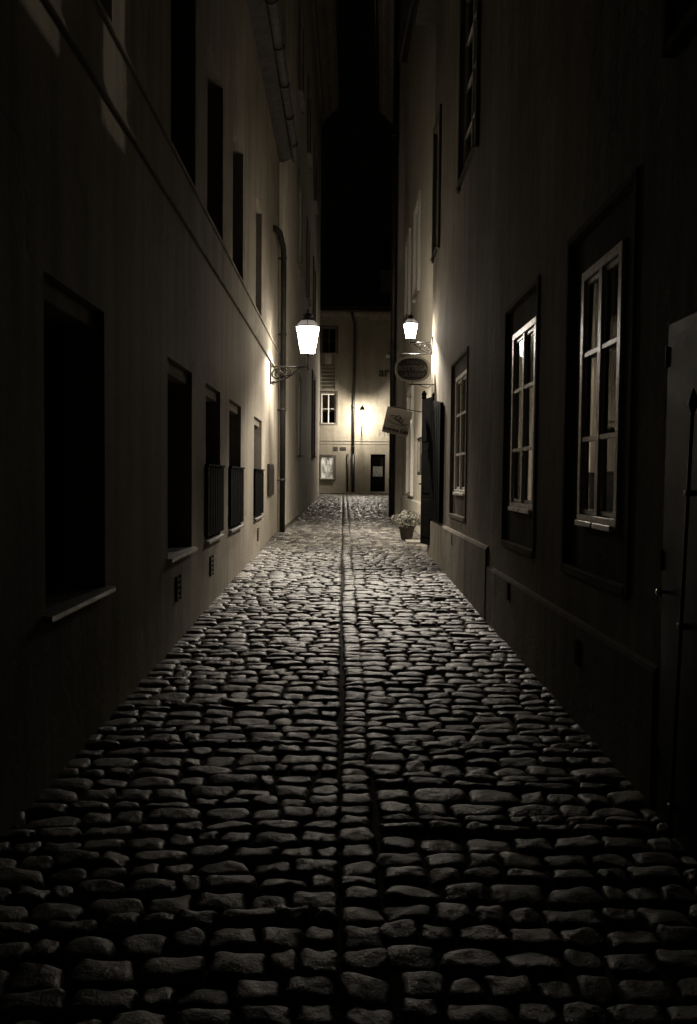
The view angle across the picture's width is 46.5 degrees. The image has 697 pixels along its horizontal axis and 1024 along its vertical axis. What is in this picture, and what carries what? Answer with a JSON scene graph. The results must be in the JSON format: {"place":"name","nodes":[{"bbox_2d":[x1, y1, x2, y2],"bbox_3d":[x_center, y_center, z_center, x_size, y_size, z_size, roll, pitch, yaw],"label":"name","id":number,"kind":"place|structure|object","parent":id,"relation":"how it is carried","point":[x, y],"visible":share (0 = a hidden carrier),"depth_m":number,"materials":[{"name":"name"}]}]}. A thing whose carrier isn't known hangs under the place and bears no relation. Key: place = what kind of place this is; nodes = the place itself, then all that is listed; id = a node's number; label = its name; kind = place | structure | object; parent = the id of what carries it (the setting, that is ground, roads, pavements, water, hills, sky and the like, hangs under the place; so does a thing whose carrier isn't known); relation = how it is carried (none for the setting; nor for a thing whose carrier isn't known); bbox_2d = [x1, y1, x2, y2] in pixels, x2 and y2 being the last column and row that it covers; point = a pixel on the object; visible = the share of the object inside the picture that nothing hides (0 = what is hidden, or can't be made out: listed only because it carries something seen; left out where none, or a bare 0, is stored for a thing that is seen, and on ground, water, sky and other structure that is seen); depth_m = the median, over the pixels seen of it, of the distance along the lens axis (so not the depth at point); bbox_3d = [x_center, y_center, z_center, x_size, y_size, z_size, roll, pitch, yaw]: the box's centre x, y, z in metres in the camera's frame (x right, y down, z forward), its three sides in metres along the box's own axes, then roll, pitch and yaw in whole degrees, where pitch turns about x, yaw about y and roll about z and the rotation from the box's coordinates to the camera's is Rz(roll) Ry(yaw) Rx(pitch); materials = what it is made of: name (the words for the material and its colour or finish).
{"place":"outdoors","nodes":[
{"label":"outdoors","id":0,"kind":"place"},
{"bbox_2d":[0,493,696,1023],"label":"cobbled road","id":1,"kind":"structure","parent":0,"point":[100,981],"depth_m":3.46,"materials":[{"name":"stone"}]},
{"bbox_2d":[391,510,420,539],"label":"potted flowers","id":2,"kind":"object","parent":1,"relation":"on","point":[408,518],"visible":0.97,"depth_m":15.56,"materials":[{"name":"white plant"}]},
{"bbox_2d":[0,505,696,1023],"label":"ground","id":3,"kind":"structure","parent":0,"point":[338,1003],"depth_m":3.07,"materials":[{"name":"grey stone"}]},
{"bbox_2d":[0,0,298,836],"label":"house","id":4,"kind":"structure","parent":3,"relation":"on","point":[146,146],"depth_m":5.26,"materials":[{"name":"paint"}]},
{"bbox_2d":[42,279,115,622],"bbox_3d":[-1.593,-0.329,4.334,0.390,1.658,1.070,1,2,0],"label":"window","id":5,"kind":"structure","parent":4,"relation":"in","point":[62,311],"depth_m":4.66,"materials":[{"name":"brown wood"}]},
{"bbox_2d":[171,0,173,143],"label":"window","id":6,"kind":"structure","parent":4,"relation":"in","point":[172,1],"depth_m":7.55,"materials":[{"name":"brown wood"}]},
{"bbox_2d":[166,361,197,562],"bbox_3d":[-1.611,-0.446,7.072,0.390,1.658,1.150,1,2,0],"label":"window","id":7,"kind":"structure","parent":4,"relation":"in","point":[176,375],"depth_m":7.17,"materials":[{"name":"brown wood"}]},
{"bbox_2d":[205,386,224,543],"bbox_3d":[-1.623,-0.523,8.870,0.390,1.658,1.146,1,2,0],"label":"window","id":8,"kind":"structure","parent":4,"relation":"in","point":[214,475],"depth_m":8.76,"materials":[{"name":"black metal"}]},
{"bbox_2d":[228,402,244,532],"bbox_3d":[-1.634,-0.600,10.669,0.390,1.658,1.306,1,2,0],"label":"window","id":9,"kind":"structure","parent":4,"relation":"in","point":[236,474],"depth_m":10.56,"materials":[{"name":"black metal"}]},
{"bbox_2d":[254,418,264,520],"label":"window","id":10,"kind":"structure","parent":4,"relation":"in","point":[258,473],"depth_m":13.40,"materials":[{"name":"black metal"}]},
{"bbox_2d":[270,309,319,384],"bbox_3d":[-1.028,-3.156,15.473,0.942,1.453,0.514,1,2,0],"label":"street lantern","id":11,"kind":"object","parent":4,"relation":"attached to","point":[307,318],"visible":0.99,"depth_m":15.47,"materials":[{"name":"black metal"}]},
{"bbox_2d":[277,0,342,531],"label":"tall house","id":12,"kind":"structure","parent":3,"relation":"on","point":[312,34],"depth_m":24.59,"materials":[{"name":"white paint"}]},
{"bbox_2d":[296,371,302,457],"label":"window","id":13,"kind":"structure","parent":12,"relation":"in","point":[298,414],"depth_m":21.78,"materials":[{"name":"white paint"}]},
{"bbox_2d":[298,167,304,277],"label":"window","id":14,"kind":"structure","parent":12,"relation":"in","point":[300,184],"depth_m":21.89,"materials":[{"name":"white paint"}]},
{"bbox_2d":[299,0,305,115],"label":"window","id":15,"kind":"structure","parent":12,"relation":"in","point":[301,92],"depth_m":21.79,"materials":[{"name":"white paint"}]},
{"bbox_2d":[306,217,311,307],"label":"window","id":16,"kind":"structure","parent":12,"relation":"in","point":[307,227],"depth_m":25.57,"materials":[{"name":"white paint"}]},
{"bbox_2d":[307,74,312,170],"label":"window","id":17,"kind":"structure","parent":12,"relation":"in","point":[308,88],"depth_m":25.54,"materials":[{"name":"white paint"}]},
{"bbox_2d":[311,369,316,457],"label":"window","id":18,"kind":"structure","parent":12,"relation":"in","point":[313,374],"depth_m":31.17,"materials":[{"name":"white paint"}]},
{"bbox_2d":[313,255,317,332],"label":"window","id":19,"kind":"structure","parent":12,"relation":"in","point":[314,264],"depth_m":30.10,"materials":[{"name":"white paint"}]},
{"bbox_2d":[313,134,318,215],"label":"window","id":20,"kind":"structure","parent":12,"relation":"in","point":[315,147],"depth_m":30.34,"materials":[{"name":"white paint"}]},
{"bbox_2d":[319,233,391,492],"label":"end house","id":21,"kind":"structure","parent":3,"relation":"on","point":[355,306],"depth_m":40.37,"materials":[{"name":"paint"}]},
{"bbox_2d":[319,455,335,479],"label":"window","id":22,"kind":"structure","parent":21,"relation":"in","point":[327,463],"depth_m":40.49,"materials":[{"name":"white paint"}]},
{"bbox_2d":[319,391,337,424],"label":"window","id":23,"kind":"structure","parent":21,"relation":"in","point":[328,402],"depth_m":40.37,"materials":[{"name":"white paint"}]},
{"bbox_2d":[320,325,337,353],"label":"window","id":24,"kind":"structure","parent":21,"relation":"in","point":[321,327],"depth_m":40.16,"materials":[{"name":"paint"}]},
{"bbox_2d":[357,405,367,435],"bbox_3d":[0.663,-4.494,39.681,0.546,1.454,1.336,1,2,0],"label":"street lantern","id":25,"kind":"object","parent":21,"relation":"attached to","point":[361,407],"visible":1,"depth_m":39.20,"materials":[{"name":"black metal"}]},
{"bbox_2d":[370,454,384,491],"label":"door","id":26,"kind":"structure","parent":21,"relation":"in","point":[376,484],"depth_m":40.61,"materials":[{"name":"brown wood"}]},
{"bbox_2d":[372,0,406,516],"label":"corner house","id":27,"kind":"structure","parent":3,"relation":"on","point":[390,75],"depth_m":22.59,"materials":[{"name":"paint"}]},
{"bbox_2d":[396,0,435,544],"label":"shop house","id":28,"kind":"structure","parent":3,"relation":"on","point":[416,48],"depth_m":18.59,"materials":[{"name":"paint"}]},
{"bbox_2d":[403,227,411,321],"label":"window","id":29,"kind":"structure","parent":28,"relation":"in","point":[407,307],"depth_m":20.34,"materials":[{"name":"white paint"}]},
{"bbox_2d":[405,385,414,495],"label":"window","id":30,"kind":"structure","parent":28,"relation":"in","point":[411,391],"depth_m":19.02,"materials":[{"name":"white paint"}]},
{"bbox_2d":[411,190,421,302],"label":"window","id":31,"kind":"structure","parent":28,"relation":"in","point":[418,205],"depth_m":17.79,"materials":[{"name":"white paint"}]},
{"bbox_2d":[417,437,421,474],"bbox_3d":[1.471,-1.117,16.277,0.150,0.750,0.640,1,2,0],"label":"display case","id":32,"kind":"object","parent":28,"relation":"attached to","point":[419,439],"visible":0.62,"depth_m":16.08,"materials":[{"name":"metal"}]},
{"bbox_2d":[415,0,696,860],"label":"house","id":33,"kind":"structure","parent":3,"relation":"on","point":[558,524],"depth_m":5.10,"materials":[{"name":"paint"}]},
{"bbox_2d":[382,406,420,436],"bbox_3d":[0.970,-1.523,13.590,0.819,0.539,0.030,1,2,0],"label":"hanging sign","id":34,"kind":"object","parent":33,"relation":"attached to","point":[397,421],"visible":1,"depth_m":13.58,"materials":[{"name":"beige metal"}]},
{"bbox_2d":[395,353,434,387],"bbox_3d":[1.071,-2.285,13.121,0.636,0.559,0.049,1,2,0],"label":"hanging sign","id":35,"kind":"object","parent":33,"relation":"attached to","point":[412,368],"visible":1,"depth_m":13.10,"materials":[{"name":"black metal"}]},
{"bbox_2d":[404,313,432,353],"bbox_3d":[1.151,-2.939,13.344,0.483,0.696,0.262,1,2,0],"label":"street lantern","id":36,"kind":"object","parent":33,"relation":"attached to","point":[410,318],"visible":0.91,"depth_m":13.34,"materials":[{"name":"black metal"}]},
{"bbox_2d":[419,391,433,544],"bbox_3d":[1.317,-0.746,13.419,0.194,2.570,0.632,0,2,-12],"label":"door","id":37,"kind":"structure","parent":33,"relation":"in","point":[425,521],"depth_m":13.41,"materials":[{"name":"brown wood"}]},
{"bbox_2d":[430,104,441,263],"bbox_3d":[1.434,-5.177,12.900,0.154,2.170,0.940,1,2,0],"label":"window","id":38,"kind":"structure","parent":33,"relation":"in","point":[439,115],"depth_m":12.88,"materials":[{"name":"white paint"}]},
{"bbox_2d":[449,346,467,522],"bbox_3d":[1.556,-0.942,10.285,0.358,2.085,1.450,1,2,0],"label":"window","id":39,"kind":"structure","parent":33,"relation":"in","point":[461,368],"depth_m":10.33,"materials":[{"name":"paint"}]},
{"bbox_2d":[455,0,480,193],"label":"window","id":40,"kind":"structure","parent":33,"relation":"in","point":[473,7],"depth_m":10.01,"materials":[{"name":"white paint"}]},
{"bbox_2d":[501,275,539,557],"bbox_3d":[1.579,-0.736,6.740,0.358,2.135,1.270,1,2,0],"label":"window","id":41,"kind":"structure","parent":33,"relation":"in","point":[524,320],"depth_m":6.70,"materials":[{"name":"paint"}]},
{"bbox_2d":[560,167,638,597],"bbox_3d":[1.592,-0.664,4.707,0.358,2.165,1.260,1,2,0],"label":"window","id":42,"kind":"structure","parent":33,"relation":"in","point":[606,257],"depth_m":4.67,"materials":[{"name":"paint"}]},
{"bbox_2d":[655,311,696,860],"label":"door","id":43,"kind":"structure","parent":33,"relation":"in","point":[676,752],"depth_m":3.41,"materials":[{"name":"paint"}]},
{"bbox_2d":[319,492,388,493],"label":"pavement","id":44,"kind":"structure","parent":0,"point":[351,493],"depth_m":39.75,"materials":[{"name":"grey stone"}]},
{"bbox_2d":[321,0,392,233],"label":"sky","id":45,"kind":"structure","parent":0,"point":[357,150],"materials":[{"name":"black"}]}
]}

